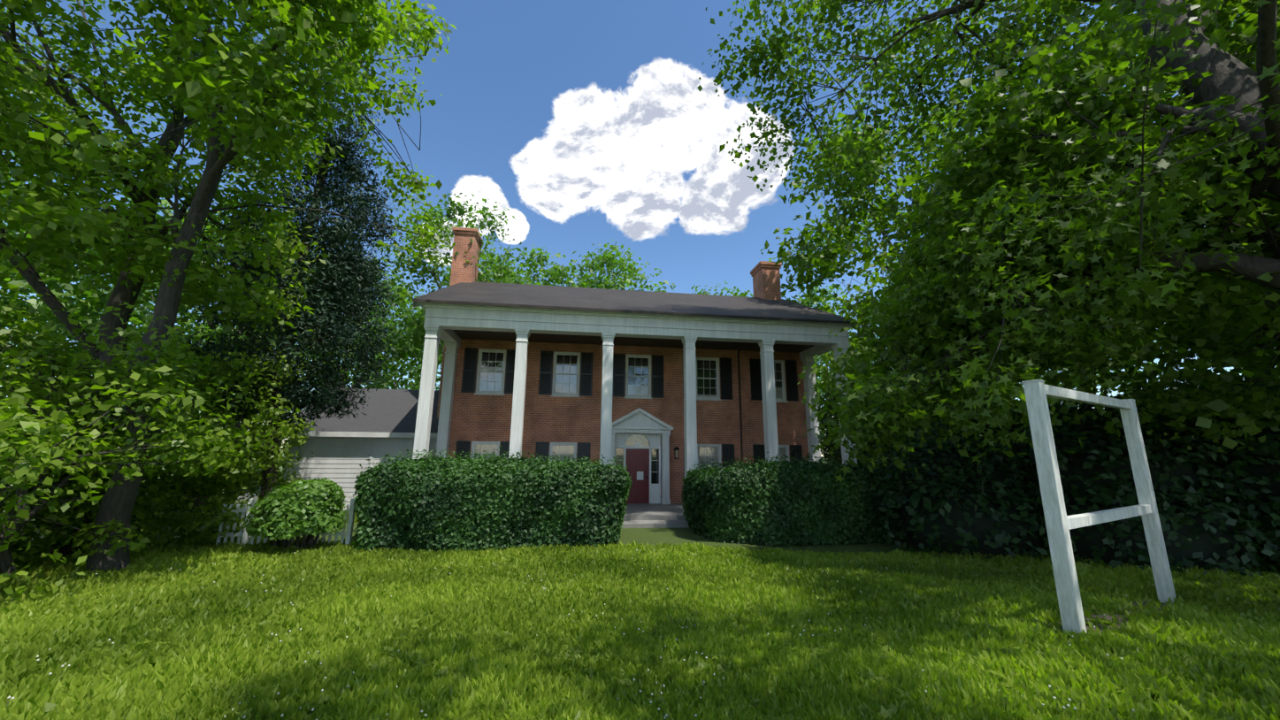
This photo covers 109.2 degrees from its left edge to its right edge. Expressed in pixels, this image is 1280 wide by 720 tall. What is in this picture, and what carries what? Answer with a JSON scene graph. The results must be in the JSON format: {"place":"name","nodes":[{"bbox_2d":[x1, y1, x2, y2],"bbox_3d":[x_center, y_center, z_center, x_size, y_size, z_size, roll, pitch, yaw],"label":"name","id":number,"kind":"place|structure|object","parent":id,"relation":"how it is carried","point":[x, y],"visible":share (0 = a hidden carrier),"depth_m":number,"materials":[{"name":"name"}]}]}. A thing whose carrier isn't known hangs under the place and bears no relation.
{"place":"outdoors","nodes":[
{"label":"outdoors","id":0,"kind":"place"},
{"bbox_2d":[22,277,206,357],"bbox_3d":[-33.301,-0.577,25.306,12.965,15.705,13.279,0,-12,2],"label":"tree back trunk and limbs","id":1,"kind":"object","parent":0,"point":[130,324],"depth_m":27.59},
{"bbox_2d":[21,485,260,539],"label":"lane asphalt","id":2,"kind":"structure","parent":0,"point":[177,498],"depth_m":22.79,"materials":[{"name":"grey asphalt"}]},
{"bbox_2d":[65,214,314,393],"bbox_3d":[-21.620,-0.079,22.992,11.447,14.247,11.385,0,-12,2],"label":"tree back trunk and limbs","id":3,"kind":"object","parent":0,"point":[209,324],"depth_m":22.73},
{"bbox_2d":[335,293,416,388],"bbox_3d":[-23.085,1.021,35.066,13.230,16.764,13.437,0,-12,2],"label":"tree back trunk and limbs","id":4,"kind":"object","parent":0,"point":[353,385],"visible":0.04,"depth_m":35.15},
{"bbox_2d":[368,307,437,389],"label":"tree back trunk and limbs","id":5,"kind":"object","parent":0,"point":[398,379],"depth_m":47.32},
{"bbox_2d":[400,208,503,354],"bbox_3d":[-9.596,-0.313,23.632,5.790,15.089,5.376,0,-12,2],"label":"tree thin left trunk and limbs","id":6,"kind":"object","parent":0,"point":[434,275],"visible":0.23,"depth_m":24.04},
{"bbox_2d":[563,257,643,291],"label":"tree back trunk and limbs","id":7,"kind":"object","parent":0,"point":[611,279],"visible":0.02,"depth_m":37.16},
{"bbox_2d":[448,338,808,504],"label":"brick house walls","id":8,"kind":"structure","parent":0,"point":[485,417],"depth_m":18.36,"materials":[{"name":"red brick"}]},
{"bbox_2d":[455,347,802,481],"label":"window shutters","id":9,"kind":"object","parent":8,"relation":"attached to","point":[470,372],"visible":0.77,"depth_m":18.45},
{"bbox_2d":[412,281,858,324],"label":"house roof","id":10,"kind":"structure","parent":8,"relation":"on","point":[506,295],"depth_m":17.78,"materials":[{"name":"grey"}]},
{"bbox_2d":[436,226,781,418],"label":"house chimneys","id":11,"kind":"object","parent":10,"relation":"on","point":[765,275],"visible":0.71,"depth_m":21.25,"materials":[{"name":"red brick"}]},
{"bbox_2d":[645,446,679,477],"bbox_3d":[0.898,4.041,18.024,1.300,1.220,0.280,2,-12,-8],"label":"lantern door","id":12,"kind":"structure","parent":8,"relation":"attached to","point":[676,448],"depth_m":18.07,"materials":[{"name":"black metal"}]},
{"bbox_2d":[474,365,786,469],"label":"window blinds","id":13,"kind":"object","parent":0,"point":[631,391],"depth_m":18.35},
{"bbox_2d":[481,352,786,483],"bbox_3d":[-0.730,-0.365,20.633,15.540,11.527,3.210,2,-12,-8],"label":"dark house interior","id":14,"kind":"object","parent":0,"point":[654,468],"depth_m":18.97,"materials":[{"name":"black"}]},
{"bbox_2d":[0,0,1276,457],"label":"sky","id":15,"kind":"structure","parent":0,"point":[590,122],"materials":[{"name":"blue"}]},
{"bbox_2d":[0,453,1279,719],"bbox_3d":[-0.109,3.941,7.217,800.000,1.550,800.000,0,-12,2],"label":"lawn","id":16,"kind":"structure","parent":0,"point":[659,535],"depth_m":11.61,"materials":[{"name":"green plant"}]},
{"bbox_2d":[0,132,107,372],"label":"tree leaves","id":17,"kind":"object","parent":16,"relation":"on","point":[14,278],"visible":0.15,"depth_m":20.41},
{"bbox_2d":[0,220,225,408],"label":"tree leaves","id":18,"kind":"object","parent":16,"relation":"on","point":[145,306],"depth_m":26.13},
{"bbox_2d":[0,324,287,577],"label":"tree sapling left trunk and limbs","id":19,"kind":"object","parent":16,"relation":"on","point":[6,560],"visible":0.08,"depth_m":7.41,"materials":[{"name":"brown plant"}]},
{"bbox_2d":[30,494,258,550],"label":"lane kerb","id":20,"kind":"structure","parent":16,"relation":"on","point":[246,498],"depth_m":20.66,"materials":[{"name":"stone"}]},
{"bbox_2d":[0,265,314,603],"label":"sapling leaves","id":21,"kind":"object","parent":16,"relation":"on","point":[186,415],"visible":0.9,"depth_m":7.88,"materials":[{"name":"green plant"}]},
{"bbox_2d":[0,0,377,556],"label":"tree maple left trunk and limbs","id":22,"kind":"object","parent":16,"relation":"on","point":[120,294],"visible":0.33,"depth_m":10.39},
{"bbox_2d":[0,178,389,410],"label":"tree leaves","id":23,"kind":"object","parent":16,"relation":"on","point":[98,301],"visible":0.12,"depth_m":19.51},
{"bbox_2d":[0,0,430,572],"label":"tree maple left trunk and limbs","id":24,"kind":"object","parent":16,"relation":"on","point":[118,501],"visible":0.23,"depth_m":9.04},
{"bbox_2d":[0,0,398,306],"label":"maple tree leaves","id":25,"kind":"object","parent":24,"relation":"attached to","point":[65,274],"visible":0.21,"depth_m":10.62,"materials":[{"name":"green plant"}]},
{"bbox_2d":[0,0,456,346],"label":"maple tree leaves","id":26,"kind":"object","parent":16,"relation":"on","point":[189,90],"visible":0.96,"depth_m":8.70,"materials":[{"name":"green plant"}]},
{"bbox_2d":[215,498,356,545],"bbox_3d":[-8.215,3.893,10.606,2.780,1.308,0.100,3,-12,-10],"label":"picket fence","id":27,"kind":"object","parent":16,"relation":"on","point":[348,533],"visible":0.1,"depth_m":10.53,"materials":[{"name":"white paint"}]},
{"bbox_2d":[242,477,347,548],"bbox_3d":[-7.674,3.512,10.212,2.032,1.677,1.826,0,-12,2],"label":"light green shrub","id":28,"kind":"object","parent":16,"relation":"on","point":[317,508],"depth_m":9.77,"materials":[{"name":"green plant"}]},
{"bbox_2d":[214,102,382,499],"bbox_3d":[-10.637,-1.861,14.381,4.234,14.334,4.224,0,-12,2],"label":"tree cedar trunk and limbs","id":29,"kind":"object","parent":16,"relation":"on","point":[266,471],"visible":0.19,"depth_m":13.76,"materials":[{"name":"brown plant"}]},
{"bbox_2d":[176,76,406,433],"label":"cedar tree leaves","id":30,"kind":"object","parent":29,"relation":"attached to","point":[355,276],"visible":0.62,"depth_m":13.98,"materials":[{"name":"green plant"}]},
{"bbox_2d":[242,255,443,400],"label":"tree leaves","id":31,"kind":"object","parent":16,"relation":"on","point":[402,370],"visible":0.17,"depth_m":35.21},
{"bbox_2d":[281,430,437,507],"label":"siding wall","id":32,"kind":"structure","parent":16,"relation":"on","point":[339,458],"depth_m":17.97,"materials":[{"name":"white wood"}]},
{"bbox_2d":[293,387,439,433],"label":"annex roof","id":33,"kind":"structure","parent":32,"relation":"on","point":[389,410],"depth_m":19.34,"materials":[{"name":"grey"}]},
{"bbox_2d":[305,297,443,390],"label":"tree leaves","id":34,"kind":"object","parent":16,"relation":"on","point":[407,387],"visible":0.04,"depth_m":46.92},
{"bbox_2d":[380,191,529,363],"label":"thin tree leaves","id":35,"kind":"object","parent":16,"relation":"on","point":[402,294],"visible":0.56,"depth_m":23.46,"materials":[{"name":"green plant"}]},
{"bbox_2d":[352,445,632,551],"bbox_3d":[-3.606,3.588,12.142,6.765,2.393,3.470,2,-12,-8],"label":"hedge","id":36,"kind":"object","parent":16,"relation":"on","point":[442,517],"depth_m":10.77,"materials":[{"name":"green plant"}]},
{"bbox_2d":[436,240,574,380],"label":"tree leaves","id":37,"kind":"object","parent":16,"relation":"on","point":[540,258],"visible":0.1,"depth_m":37.33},
{"bbox_2d":[521,239,675,291],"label":"tree leaves","id":38,"kind":"object","parent":16,"relation":"on","point":[606,257],"visible":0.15,"depth_m":36.67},
{"bbox_2d":[412,301,859,512],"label":"house","id":39,"kind":"structure","parent":16,"relation":"on","point":[442,321],"depth_m":16.18,"materials":[{"name":"white paint"}]},
{"bbox_2d":[474,352,786,483],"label":"window frames","id":40,"kind":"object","parent":39,"relation":"in","point":[628,394],"visible":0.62,"depth_m":18.35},
{"bbox_2d":[452,329,815,352],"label":"porch ceiling","id":41,"kind":"structure","parent":39,"relation":"attached to","point":[469,334],"depth_m":18.12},
{"bbox_2d":[625,448,649,503],"bbox_3d":[-0.109,4.556,17.937,0.940,2.080,0.065,2,-12,-8],"label":"front door","id":42,"kind":"structure","parent":39,"relation":"attached to","point":[637,460],"depth_m":17.93,"materials":[{"name":"red wood"}]},
{"bbox_2d":[636,471,643,479],"bbox_3d":[0.006,4.552,17.916,0.260,0.320,0.001,2,-12,-8],"label":"paper notice","id":43,"kind":"object","parent":42,"relation":"attached to","point":[640,475],"depth_m":17.92,"materials":[{"name":"white paper"}]},
{"bbox_2d":[737,348,743,465],"bbox_3d":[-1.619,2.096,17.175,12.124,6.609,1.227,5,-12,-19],"label":"downspout","id":44,"kind":"object","parent":39,"relation":"attached to","point":[740,422],"visible":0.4,"depth_m":18.94,"materials":[{"name":"brown plastic"}]},
{"bbox_2d":[7,547,1279,719],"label":"lawn weed leaves","id":45,"kind":"object","parent":16,"relation":"on","point":[691,671],"visible":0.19,"depth_m":3.94,"materials":[{"name":"green plant"}]},
{"bbox_2d":[7,541,1279,719],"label":"lawn clover flowers","id":46,"kind":"object","parent":16,"relation":"on","point":[568,614],"visible":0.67,"depth_m":3.69,"materials":[{"name":"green plant"}]},
{"bbox_2d":[620,503,689,528],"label":"porch steps","id":47,"kind":"structure","parent":16,"relation":"on","point":[653,516],"depth_m":14.56,"materials":[{"name":"concrete"}]},
{"bbox_2d":[691,281,752,297],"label":"tree leaves","id":48,"kind":"object","parent":16,"relation":"on","point":[744,295],"depth_m":40.93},
{"bbox_2d":[681,450,908,546],"bbox_3d":[4.831,3.927,13.322,6.940,2.361,3.412,2,-12,-8],"label":"hedge","id":49,"kind":"object","parent":16,"relation":"on","point":[699,494],"depth_m":11.89,"materials":[{"name":"green plant"}]},
{"bbox_2d":[816,337,850,429],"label":"tree leaves","id":50,"kind":"object","parent":16,"relation":"on","point":[822,372],"visible":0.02,"depth_m":50.68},
{"bbox_2d":[789,283,907,430],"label":"tree leaves","id":51,"kind":"object","parent":16,"relation":"on","point":[823,302],"visible":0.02,"depth_m":37.65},
{"bbox_2d":[760,86,1026,390],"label":"tree leaves","id":52,"kind":"object","parent":16,"relation":"on","point":[828,264],"visible":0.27,"depth_m":22.26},
{"bbox_2d":[728,0,1279,432],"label":"tree","id":53,"kind":"object","parent":16,"relation":"on","point":[1231,74],"visible":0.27,"depth_m":7.90,"materials":[{"name":"brown plant"}]},
{"bbox_2d":[697,0,1279,479],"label":"sweetgum tree leaves","id":54,"kind":"object","parent":53,"relation":"attached to","point":[1064,60],"visible":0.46,"depth_m":9.49,"materials":[{"name":"green plant"}]},
{"bbox_2d":[802,0,1279,490],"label":"sweetgum tree leaves","id":55,"kind":"object","parent":53,"relation":"attached to","point":[1128,294],"visible":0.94,"depth_m":7.26,"materials":[{"name":"green plant"}]},
{"bbox_2d":[876,335,1156,409],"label":"tree leaves","id":56,"kind":"object","parent":16,"relation":"on","point":[1059,384],"depth_m":30.11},
{"bbox_2d":[817,372,1279,576],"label":"hedge","id":57,"kind":"object","parent":16,"relation":"on","point":[1221,496],"depth_m":9.96,"materials":[{"name":"green plant"}]},
{"bbox_2d":[1021,379,1176,633],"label":"sign frame posts and rails","id":58,"kind":"object","parent":16,"relation":"on","point":[1060,524],"visible":0.77,"depth_m":5.22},
{"bbox_2d":[966,282,1264,406],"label":"tree leaves","id":59,"kind":"object","parent":16,"relation":"on","point":[1118,383],"depth_m":22.66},
{"bbox_2d":[995,5,1279,381],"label":"tree leaves","id":60,"kind":"object","parent":16,"relation":"on","point":[1237,310],"depth_m":14.33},
{"bbox_2d":[1214,346,1279,379],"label":"tree leaves","id":61,"kind":"object","parent":16,"relation":"on","point":[1242,372],"depth_m":24.17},
{"bbox_2d":[816,298,883,463],"bbox_3d":[16.022,2.407,39.462,12.337,16.559,12.344,0,-12,2],"label":"tree back trunk and limbs","id":62,"kind":"object","parent":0,"point":[833,375],"visible":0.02,"depth_m":38.13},
{"bbox_2d":[795,124,924,367],"bbox_3d":[13.588,-2.530,22.257,12.381,19.207,12.236,0,-12,2],"label":"tree back trunk and limbs","id":63,"kind":"object","parent":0,"point":[883,233],"visible":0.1,"depth_m":23.49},
{"bbox_2d":[1005,341,1161,407],"bbox_3d":[22.356,-0.737,23.935,12.467,16.648,12.070,0,-12,2],"label":"tree back trunk and limbs","id":64,"kind":"object","parent":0,"point":[1084,384],"depth_m":23.14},
{"bbox_2d":[1049,600,1172,636],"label":"dirt patch","id":65,"kind":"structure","parent":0,"point":[1109,618],"depth_m":5.32,"materials":[{"name":"brown soil"}]}
]}

